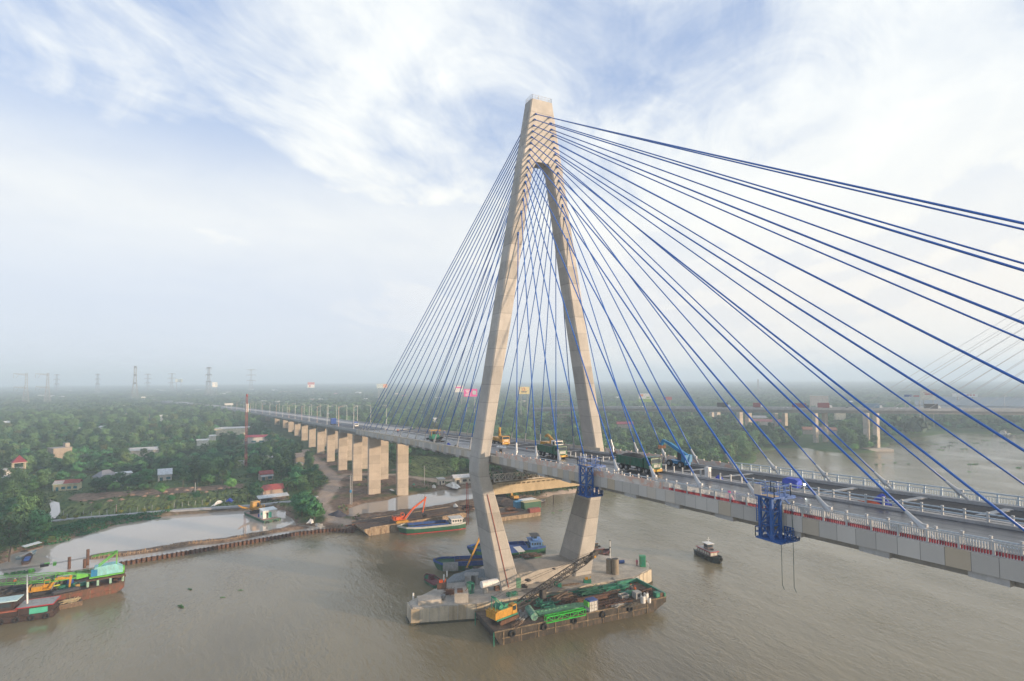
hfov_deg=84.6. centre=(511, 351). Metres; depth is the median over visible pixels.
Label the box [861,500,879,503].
red cloth
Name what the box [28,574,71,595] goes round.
excavator
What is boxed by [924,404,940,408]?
delivery truck
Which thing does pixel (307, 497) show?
broadleaf tree
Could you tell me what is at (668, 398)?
billboard
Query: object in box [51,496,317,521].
path
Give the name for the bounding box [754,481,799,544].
access platform
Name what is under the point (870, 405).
delivery truck
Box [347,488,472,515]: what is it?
inlet
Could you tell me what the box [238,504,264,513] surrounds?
excavator
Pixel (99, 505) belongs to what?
fruit tree
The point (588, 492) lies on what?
access platform
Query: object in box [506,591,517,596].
scaffold cage
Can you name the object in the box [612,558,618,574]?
casing pipe
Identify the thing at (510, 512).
pipe stack
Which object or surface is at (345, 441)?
approach viaduct
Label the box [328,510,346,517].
grey mound
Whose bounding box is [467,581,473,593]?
scaffold cage
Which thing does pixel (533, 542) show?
cargo boat
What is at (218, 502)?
white sheeting
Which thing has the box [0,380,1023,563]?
ground
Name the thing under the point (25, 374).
transmission tower
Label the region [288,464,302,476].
broadleaf tree
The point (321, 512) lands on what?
fruit tree
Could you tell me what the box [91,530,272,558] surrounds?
stake fence
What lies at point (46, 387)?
transmission tower
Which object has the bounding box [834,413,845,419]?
house
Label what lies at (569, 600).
scrap pile
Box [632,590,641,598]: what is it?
concrete block
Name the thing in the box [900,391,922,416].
billboard
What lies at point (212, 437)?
house
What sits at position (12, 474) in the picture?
willowy tree
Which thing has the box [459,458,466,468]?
willowy tree
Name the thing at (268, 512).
deck hut
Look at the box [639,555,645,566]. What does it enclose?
cabinet
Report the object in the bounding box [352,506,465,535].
spoil barge
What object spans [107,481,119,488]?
fruit tree
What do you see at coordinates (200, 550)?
sheet pile wall
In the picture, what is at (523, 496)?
scrap pile
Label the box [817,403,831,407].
delivery truck
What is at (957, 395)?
billboard
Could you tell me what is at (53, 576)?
floating plants
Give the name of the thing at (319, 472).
broadleaf tree
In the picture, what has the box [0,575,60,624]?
wooden tug
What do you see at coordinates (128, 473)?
shed
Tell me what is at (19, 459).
pavilion
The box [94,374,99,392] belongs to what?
transmission tower
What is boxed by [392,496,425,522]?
excavator
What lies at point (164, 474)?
house
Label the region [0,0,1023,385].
sky
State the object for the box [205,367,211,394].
transmission tower
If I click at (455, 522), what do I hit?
cargo boat
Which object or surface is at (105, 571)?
lattice crane
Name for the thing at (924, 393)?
billboard
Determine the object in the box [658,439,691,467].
telehandler
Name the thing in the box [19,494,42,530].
willowy tree
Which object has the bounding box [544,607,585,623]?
truss beam
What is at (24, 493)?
willowy tree
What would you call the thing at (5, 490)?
willowy tree
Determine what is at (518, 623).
plank pile
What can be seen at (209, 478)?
fruit tree
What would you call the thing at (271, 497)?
roadside hut
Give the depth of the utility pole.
229.92 m
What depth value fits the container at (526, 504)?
218.59 m
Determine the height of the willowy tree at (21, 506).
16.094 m
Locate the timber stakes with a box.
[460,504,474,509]
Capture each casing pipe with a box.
[525,605,537,620]
[606,558,611,573]
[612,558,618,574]
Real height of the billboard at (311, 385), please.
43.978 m
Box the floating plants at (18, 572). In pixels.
[4,570,35,574]
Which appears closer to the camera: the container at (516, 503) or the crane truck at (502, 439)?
the crane truck at (502, 439)
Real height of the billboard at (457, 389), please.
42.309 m
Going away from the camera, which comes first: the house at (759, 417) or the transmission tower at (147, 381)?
the house at (759, 417)
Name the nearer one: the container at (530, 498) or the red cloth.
the red cloth
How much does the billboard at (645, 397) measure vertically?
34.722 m
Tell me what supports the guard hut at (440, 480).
on the ground
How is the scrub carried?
on the ground
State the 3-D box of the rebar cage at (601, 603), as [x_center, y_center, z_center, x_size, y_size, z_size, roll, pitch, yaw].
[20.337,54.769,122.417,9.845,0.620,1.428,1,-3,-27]
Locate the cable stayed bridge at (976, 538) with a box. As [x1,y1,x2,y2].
[356,94,1023,625]
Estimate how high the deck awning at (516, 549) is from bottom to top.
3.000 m
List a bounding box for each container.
[513,500,522,507]
[518,497,535,500]
[520,499,540,509]
[527,507,540,512]
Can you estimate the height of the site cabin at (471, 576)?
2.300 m
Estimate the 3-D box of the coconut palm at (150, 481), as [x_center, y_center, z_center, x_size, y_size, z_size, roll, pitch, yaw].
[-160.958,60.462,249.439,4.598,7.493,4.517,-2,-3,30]
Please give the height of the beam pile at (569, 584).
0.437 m
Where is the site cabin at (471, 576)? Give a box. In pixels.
[464,572,478,584]
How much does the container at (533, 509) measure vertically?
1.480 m
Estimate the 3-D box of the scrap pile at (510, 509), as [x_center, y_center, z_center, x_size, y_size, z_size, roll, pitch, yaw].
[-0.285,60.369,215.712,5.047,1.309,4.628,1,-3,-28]
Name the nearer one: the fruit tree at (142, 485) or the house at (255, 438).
the fruit tree at (142, 485)
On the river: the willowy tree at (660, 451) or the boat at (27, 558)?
the boat at (27, 558)
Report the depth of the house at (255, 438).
449.27 m
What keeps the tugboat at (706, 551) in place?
on the river
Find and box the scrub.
[0,449,756,557]
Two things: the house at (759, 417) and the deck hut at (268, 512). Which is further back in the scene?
the house at (759, 417)
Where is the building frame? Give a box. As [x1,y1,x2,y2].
[551,393,570,424]
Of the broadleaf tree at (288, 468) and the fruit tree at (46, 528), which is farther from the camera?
the broadleaf tree at (288, 468)
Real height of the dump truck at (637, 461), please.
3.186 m
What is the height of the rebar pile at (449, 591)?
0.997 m
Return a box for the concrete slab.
[417,594,440,605]
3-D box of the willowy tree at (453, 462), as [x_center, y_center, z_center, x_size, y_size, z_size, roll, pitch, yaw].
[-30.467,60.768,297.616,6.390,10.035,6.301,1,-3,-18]
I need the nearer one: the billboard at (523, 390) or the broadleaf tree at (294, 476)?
the broadleaf tree at (294, 476)
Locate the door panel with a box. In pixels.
[516,578,520,587]
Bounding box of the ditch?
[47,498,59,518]
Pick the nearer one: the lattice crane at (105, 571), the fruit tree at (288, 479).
the lattice crane at (105, 571)
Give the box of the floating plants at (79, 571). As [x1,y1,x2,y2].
[73,568,92,572]
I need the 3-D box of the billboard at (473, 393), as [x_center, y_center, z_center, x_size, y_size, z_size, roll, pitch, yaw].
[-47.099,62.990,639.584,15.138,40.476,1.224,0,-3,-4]
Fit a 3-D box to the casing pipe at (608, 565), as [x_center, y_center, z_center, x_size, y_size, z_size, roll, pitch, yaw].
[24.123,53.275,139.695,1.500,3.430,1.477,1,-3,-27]
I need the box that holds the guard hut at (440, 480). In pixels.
[436,477,444,484]
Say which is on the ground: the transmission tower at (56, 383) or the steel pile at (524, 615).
the transmission tower at (56, 383)
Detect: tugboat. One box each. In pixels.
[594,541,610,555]
[693,537,722,563]
[993,431,1015,436]
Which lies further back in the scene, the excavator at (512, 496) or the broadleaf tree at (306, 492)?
the excavator at (512, 496)
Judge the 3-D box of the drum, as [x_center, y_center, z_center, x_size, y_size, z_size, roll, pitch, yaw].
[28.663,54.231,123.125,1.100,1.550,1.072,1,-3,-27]
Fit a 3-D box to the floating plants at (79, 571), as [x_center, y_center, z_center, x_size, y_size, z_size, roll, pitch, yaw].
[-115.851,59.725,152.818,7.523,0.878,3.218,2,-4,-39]
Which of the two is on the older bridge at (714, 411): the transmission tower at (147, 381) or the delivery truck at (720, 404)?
the delivery truck at (720, 404)
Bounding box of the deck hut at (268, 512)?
[259,506,276,518]
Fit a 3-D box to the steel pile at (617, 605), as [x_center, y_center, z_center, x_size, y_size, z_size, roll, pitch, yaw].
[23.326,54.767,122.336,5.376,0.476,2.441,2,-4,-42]
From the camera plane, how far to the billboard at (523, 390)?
639.69 m
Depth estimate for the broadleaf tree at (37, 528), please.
178.00 m
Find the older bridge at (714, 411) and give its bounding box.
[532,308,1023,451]
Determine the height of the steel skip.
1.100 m
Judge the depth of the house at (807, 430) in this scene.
494.37 m
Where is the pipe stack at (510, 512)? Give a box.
[500,510,523,513]
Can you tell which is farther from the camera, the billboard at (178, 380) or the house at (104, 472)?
the billboard at (178, 380)
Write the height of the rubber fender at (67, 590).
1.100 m
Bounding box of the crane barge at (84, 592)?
[0,577,124,602]
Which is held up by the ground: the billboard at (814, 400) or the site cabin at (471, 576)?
the billboard at (814, 400)
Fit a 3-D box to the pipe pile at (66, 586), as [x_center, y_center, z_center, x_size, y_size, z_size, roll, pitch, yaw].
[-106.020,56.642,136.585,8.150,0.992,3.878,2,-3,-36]
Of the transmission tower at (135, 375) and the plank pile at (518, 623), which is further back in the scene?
the transmission tower at (135, 375)
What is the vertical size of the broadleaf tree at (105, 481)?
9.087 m
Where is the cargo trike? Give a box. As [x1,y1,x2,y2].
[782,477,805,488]
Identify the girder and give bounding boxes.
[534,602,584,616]
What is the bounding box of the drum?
[640,595,645,603]
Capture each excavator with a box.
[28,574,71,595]
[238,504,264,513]
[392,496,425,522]
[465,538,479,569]
[507,493,518,499]
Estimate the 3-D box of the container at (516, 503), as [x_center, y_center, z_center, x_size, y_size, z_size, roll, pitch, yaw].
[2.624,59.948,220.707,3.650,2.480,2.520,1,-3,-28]
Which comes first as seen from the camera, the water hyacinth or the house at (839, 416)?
the water hyacinth
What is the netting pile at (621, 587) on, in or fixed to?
on the work barge at (528, 628)
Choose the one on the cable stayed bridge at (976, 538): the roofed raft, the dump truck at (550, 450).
the dump truck at (550, 450)
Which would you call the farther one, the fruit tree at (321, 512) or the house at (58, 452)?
the house at (58, 452)
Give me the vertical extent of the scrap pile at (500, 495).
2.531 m
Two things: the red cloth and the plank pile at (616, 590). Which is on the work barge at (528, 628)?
the plank pile at (616, 590)
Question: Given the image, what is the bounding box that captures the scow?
[59,597,81,609]
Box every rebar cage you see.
[598,597,624,606]
[602,598,632,607]
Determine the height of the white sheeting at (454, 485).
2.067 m
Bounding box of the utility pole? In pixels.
[348,475,351,504]
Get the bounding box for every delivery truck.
[330,418,336,424]
[717,402,730,406]
[753,403,762,407]
[792,403,808,407]
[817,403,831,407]
[862,403,881,407]
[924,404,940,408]
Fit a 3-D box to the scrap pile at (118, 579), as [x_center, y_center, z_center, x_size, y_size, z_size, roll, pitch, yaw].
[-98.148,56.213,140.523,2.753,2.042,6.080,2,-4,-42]
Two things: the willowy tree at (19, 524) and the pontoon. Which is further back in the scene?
the pontoon
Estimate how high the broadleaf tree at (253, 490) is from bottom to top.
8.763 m
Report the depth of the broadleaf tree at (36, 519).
181.61 m
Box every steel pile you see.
[67,557,70,568]
[86,549,89,565]
[515,609,528,620]
[575,591,617,602]
[611,600,626,607]
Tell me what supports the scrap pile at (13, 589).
on the crane barge at (84, 592)
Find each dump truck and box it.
[537,443,568,458]
[616,452,663,473]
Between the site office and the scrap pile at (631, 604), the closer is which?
the scrap pile at (631, 604)
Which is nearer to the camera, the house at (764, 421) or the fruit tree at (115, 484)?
the fruit tree at (115, 484)
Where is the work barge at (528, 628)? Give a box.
[475,578,665,645]
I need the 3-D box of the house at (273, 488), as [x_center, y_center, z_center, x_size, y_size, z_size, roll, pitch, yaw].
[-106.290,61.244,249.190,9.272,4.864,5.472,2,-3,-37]
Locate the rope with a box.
[792,512,796,592]
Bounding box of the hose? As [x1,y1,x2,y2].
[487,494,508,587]
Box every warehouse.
[214,426,249,435]
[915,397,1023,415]
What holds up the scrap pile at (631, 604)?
on the work barge at (528, 628)
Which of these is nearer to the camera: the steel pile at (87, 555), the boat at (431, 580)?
the boat at (431, 580)
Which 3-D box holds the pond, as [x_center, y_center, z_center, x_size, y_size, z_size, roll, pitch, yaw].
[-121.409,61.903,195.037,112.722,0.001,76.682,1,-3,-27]
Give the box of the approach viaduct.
[139,399,412,495]
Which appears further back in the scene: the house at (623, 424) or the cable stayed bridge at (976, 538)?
the house at (623, 424)
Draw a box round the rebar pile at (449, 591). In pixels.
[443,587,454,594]
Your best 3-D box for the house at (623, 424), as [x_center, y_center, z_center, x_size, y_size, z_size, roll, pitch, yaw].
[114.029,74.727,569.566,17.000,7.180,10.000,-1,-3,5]
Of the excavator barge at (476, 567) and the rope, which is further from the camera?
the excavator barge at (476, 567)
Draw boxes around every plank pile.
[511,620,523,628]
[544,590,577,601]
[603,589,619,592]
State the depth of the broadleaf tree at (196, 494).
238.97 m
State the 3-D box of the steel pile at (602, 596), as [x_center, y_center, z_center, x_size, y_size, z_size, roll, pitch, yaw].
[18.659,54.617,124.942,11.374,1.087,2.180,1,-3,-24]
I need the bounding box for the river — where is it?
[0,380,1023,680]
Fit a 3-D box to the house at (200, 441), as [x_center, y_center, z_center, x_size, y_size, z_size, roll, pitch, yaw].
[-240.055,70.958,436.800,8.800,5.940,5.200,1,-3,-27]
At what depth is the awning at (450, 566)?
147.75 m
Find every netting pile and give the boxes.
[576,584,603,596]
[600,582,631,591]
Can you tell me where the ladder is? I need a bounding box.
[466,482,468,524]
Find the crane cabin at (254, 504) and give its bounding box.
[250,500,260,508]
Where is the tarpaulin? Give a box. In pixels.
[873,493,891,505]
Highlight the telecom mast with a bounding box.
[244,394,248,465]
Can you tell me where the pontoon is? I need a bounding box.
[244,511,280,523]
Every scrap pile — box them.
[0,578,43,595]
[112,570,125,581]
[495,493,509,496]
[504,507,517,510]
[513,495,534,499]
[559,596,577,603]
[621,602,640,607]
[639,588,655,594]
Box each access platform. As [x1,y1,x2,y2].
[577,456,605,497]
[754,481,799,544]
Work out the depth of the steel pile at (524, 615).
116.12 m
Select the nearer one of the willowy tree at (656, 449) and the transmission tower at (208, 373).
the willowy tree at (656, 449)
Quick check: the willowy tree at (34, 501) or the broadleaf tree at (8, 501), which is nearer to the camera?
the willowy tree at (34, 501)
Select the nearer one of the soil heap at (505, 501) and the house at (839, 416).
the soil heap at (505, 501)
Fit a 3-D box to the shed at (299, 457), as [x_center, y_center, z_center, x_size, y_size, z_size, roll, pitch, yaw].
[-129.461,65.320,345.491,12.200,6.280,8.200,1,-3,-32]
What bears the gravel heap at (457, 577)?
on the cable stayed bridge at (976, 538)
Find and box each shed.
[115,471,132,476]
[293,452,305,462]
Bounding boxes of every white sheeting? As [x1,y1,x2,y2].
[212,500,222,505]
[446,482,460,488]
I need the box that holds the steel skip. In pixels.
[618,592,628,598]
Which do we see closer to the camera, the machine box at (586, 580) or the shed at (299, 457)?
the machine box at (586, 580)
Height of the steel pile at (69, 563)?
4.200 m
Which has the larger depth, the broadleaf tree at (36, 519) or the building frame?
the building frame
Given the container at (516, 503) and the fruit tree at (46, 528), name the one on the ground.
the fruit tree at (46, 528)
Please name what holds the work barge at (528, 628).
on the river
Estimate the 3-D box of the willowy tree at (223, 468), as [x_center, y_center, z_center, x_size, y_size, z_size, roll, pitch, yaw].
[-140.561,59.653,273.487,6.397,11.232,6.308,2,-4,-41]
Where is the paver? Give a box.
[426,429,442,440]
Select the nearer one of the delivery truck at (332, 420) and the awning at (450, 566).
the awning at (450, 566)
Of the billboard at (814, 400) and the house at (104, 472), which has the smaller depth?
the house at (104, 472)
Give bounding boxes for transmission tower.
[13,373,28,401]
[35,373,50,401]
[53,374,58,391]
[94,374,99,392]
[130,366,138,398]
[144,374,150,389]
[169,373,175,390]
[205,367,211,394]
[247,369,255,388]
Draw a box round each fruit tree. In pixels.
[29,520,51,532]
[93,503,102,509]
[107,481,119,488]
[138,483,149,488]
[153,483,168,492]
[200,474,215,482]
[224,478,235,487]
[281,478,292,487]
[305,508,325,518]
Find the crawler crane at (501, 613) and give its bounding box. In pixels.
[486,550,597,625]
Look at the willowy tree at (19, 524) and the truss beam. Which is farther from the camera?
the willowy tree at (19, 524)
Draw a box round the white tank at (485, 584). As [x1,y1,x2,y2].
[480,578,499,593]
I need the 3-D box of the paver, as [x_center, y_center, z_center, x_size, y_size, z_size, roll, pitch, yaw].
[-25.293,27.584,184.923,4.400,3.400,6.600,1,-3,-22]
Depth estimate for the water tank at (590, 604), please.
118.61 m
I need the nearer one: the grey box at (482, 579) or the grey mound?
the grey box at (482, 579)
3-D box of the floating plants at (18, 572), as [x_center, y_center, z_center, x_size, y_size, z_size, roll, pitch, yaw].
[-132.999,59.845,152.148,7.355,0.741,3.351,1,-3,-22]
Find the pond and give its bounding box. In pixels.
[0,510,331,578]
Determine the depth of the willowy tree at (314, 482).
250.01 m
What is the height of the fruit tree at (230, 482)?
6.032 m
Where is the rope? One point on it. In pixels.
(793, 548)
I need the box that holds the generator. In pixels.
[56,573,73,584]
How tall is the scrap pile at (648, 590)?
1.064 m
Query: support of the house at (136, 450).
on the ground
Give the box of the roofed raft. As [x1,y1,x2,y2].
[20,541,42,551]
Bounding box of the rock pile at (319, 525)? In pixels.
[315,523,324,528]
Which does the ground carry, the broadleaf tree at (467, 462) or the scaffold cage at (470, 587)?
the broadleaf tree at (467, 462)
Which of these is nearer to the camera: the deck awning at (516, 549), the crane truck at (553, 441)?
the crane truck at (553, 441)
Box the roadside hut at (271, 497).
[257,492,288,502]
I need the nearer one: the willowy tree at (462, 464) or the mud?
the mud
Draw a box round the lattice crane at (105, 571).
[0,550,124,587]
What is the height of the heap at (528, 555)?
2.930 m
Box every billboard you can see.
[175,379,182,393]
[307,382,314,387]
[377,384,387,400]
[455,386,462,406]
[464,389,476,412]
[519,387,528,414]
[639,393,651,412]
[663,397,671,405]
[810,395,828,406]
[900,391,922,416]
[920,389,935,426]
[952,393,977,399]
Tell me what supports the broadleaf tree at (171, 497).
on the ground
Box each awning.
[443,562,457,570]
[510,546,524,556]
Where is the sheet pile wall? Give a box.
[119,528,354,564]
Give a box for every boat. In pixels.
[15,549,36,559]
[21,553,32,564]
[397,515,465,533]
[424,573,443,588]
[433,555,483,570]
[467,532,545,554]
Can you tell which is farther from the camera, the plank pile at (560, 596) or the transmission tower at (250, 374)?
the transmission tower at (250, 374)
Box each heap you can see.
[58,596,80,603]
[447,568,485,582]
[496,497,515,506]
[519,552,541,558]
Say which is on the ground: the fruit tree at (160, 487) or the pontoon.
the fruit tree at (160, 487)
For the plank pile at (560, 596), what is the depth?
125.28 m
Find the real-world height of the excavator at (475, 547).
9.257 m
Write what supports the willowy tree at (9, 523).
on the ground
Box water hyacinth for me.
[18,509,171,548]
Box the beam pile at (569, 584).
[557,583,580,585]
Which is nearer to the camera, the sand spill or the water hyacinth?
the sand spill
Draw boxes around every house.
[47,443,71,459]
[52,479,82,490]
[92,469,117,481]
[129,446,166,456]
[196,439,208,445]
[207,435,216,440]
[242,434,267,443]
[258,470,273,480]
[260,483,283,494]
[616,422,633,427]
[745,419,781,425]
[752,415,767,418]
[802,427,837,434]
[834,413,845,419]
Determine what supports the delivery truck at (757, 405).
on the older bridge at (714, 411)
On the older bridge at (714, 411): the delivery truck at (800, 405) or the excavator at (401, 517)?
the delivery truck at (800, 405)
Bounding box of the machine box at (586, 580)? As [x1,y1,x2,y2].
[583,576,590,582]
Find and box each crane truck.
[492,427,509,444]
[540,434,564,444]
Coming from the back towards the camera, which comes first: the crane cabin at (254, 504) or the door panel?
the crane cabin at (254, 504)
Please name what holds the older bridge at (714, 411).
on the ground
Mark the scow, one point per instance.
(70, 605)
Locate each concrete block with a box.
[454,587,467,602]
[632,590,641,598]
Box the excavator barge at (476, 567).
[472,553,543,568]
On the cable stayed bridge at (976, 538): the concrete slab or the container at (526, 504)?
the concrete slab
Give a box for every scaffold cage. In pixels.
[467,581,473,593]
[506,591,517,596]
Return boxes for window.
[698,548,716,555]
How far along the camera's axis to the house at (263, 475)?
284.43 m
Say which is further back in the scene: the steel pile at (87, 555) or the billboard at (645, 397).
the billboard at (645, 397)
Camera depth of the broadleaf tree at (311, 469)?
269.52 m
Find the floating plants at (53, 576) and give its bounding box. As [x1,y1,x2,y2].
[46,571,74,578]
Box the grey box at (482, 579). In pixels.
[478,577,488,583]
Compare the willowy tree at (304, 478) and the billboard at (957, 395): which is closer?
the willowy tree at (304, 478)
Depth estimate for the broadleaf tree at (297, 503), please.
207.47 m
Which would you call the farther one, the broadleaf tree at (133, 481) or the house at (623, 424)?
the house at (623, 424)
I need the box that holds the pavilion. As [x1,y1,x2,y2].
[10,455,27,468]
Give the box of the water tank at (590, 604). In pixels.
[583,596,597,611]
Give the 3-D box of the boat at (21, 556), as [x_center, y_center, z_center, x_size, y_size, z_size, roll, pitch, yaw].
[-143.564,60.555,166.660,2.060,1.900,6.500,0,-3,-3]
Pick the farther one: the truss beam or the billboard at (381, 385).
the billboard at (381, 385)
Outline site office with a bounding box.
[451,474,470,483]
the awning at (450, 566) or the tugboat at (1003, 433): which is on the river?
the tugboat at (1003, 433)
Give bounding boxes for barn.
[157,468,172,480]
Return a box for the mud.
[363,510,453,524]
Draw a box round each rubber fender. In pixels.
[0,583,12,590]
[51,586,79,595]
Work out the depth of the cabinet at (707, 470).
90.68 m
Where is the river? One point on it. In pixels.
(328, 606)
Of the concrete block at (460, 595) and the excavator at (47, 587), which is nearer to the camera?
the concrete block at (460, 595)
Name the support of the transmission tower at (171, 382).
on the ground
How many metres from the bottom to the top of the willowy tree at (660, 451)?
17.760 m
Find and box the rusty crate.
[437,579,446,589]
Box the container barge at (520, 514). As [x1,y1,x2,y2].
[499,506,540,520]
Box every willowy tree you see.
[0,512,12,529]
[0,513,30,561]
[1,479,19,497]
[4,469,21,492]
[10,494,34,541]
[12,490,32,510]
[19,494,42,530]
[216,463,228,483]
[297,475,308,490]
[306,470,320,492]
[449,457,458,473]
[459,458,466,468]
[652,444,661,453]
[655,444,668,454]
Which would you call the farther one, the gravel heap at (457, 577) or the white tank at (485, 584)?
the gravel heap at (457, 577)
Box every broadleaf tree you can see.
[0,496,17,508]
[0,502,25,525]
[22,509,52,530]
[25,525,44,539]
[96,475,114,491]
[128,474,142,485]
[139,468,154,482]
[167,495,175,500]
[192,491,200,499]
[248,481,263,497]
[285,463,293,478]
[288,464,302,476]
[289,470,302,489]
[290,492,304,506]
[290,497,309,515]
[298,493,317,506]
[299,489,313,496]
[305,465,317,477]
[313,470,322,479]
[461,458,468,471]
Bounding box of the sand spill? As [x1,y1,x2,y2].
[517,586,564,593]
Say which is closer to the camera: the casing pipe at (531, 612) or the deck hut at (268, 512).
the casing pipe at (531, 612)
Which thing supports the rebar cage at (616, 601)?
on the work barge at (528, 628)
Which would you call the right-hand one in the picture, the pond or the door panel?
the door panel
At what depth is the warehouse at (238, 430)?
518.35 m
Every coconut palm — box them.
[144,480,155,484]
[281,481,294,498]
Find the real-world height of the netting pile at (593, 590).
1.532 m
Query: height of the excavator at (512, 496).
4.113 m
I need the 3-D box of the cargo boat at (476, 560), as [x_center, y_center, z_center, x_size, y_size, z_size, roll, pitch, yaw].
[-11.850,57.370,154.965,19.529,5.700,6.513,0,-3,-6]
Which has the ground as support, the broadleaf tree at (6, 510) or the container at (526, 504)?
the broadleaf tree at (6, 510)
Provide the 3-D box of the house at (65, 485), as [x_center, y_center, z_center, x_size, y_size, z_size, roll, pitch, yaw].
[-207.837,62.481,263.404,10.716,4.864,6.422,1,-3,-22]
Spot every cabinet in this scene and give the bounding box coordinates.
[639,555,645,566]
[705,467,710,476]
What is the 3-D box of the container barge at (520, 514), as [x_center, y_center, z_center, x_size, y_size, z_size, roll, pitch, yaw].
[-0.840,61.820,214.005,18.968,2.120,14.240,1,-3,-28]
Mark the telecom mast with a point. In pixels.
(246, 410)
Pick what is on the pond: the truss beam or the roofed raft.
the roofed raft
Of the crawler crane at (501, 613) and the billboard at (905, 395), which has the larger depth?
the billboard at (905, 395)
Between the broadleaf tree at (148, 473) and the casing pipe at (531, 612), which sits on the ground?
the broadleaf tree at (148, 473)

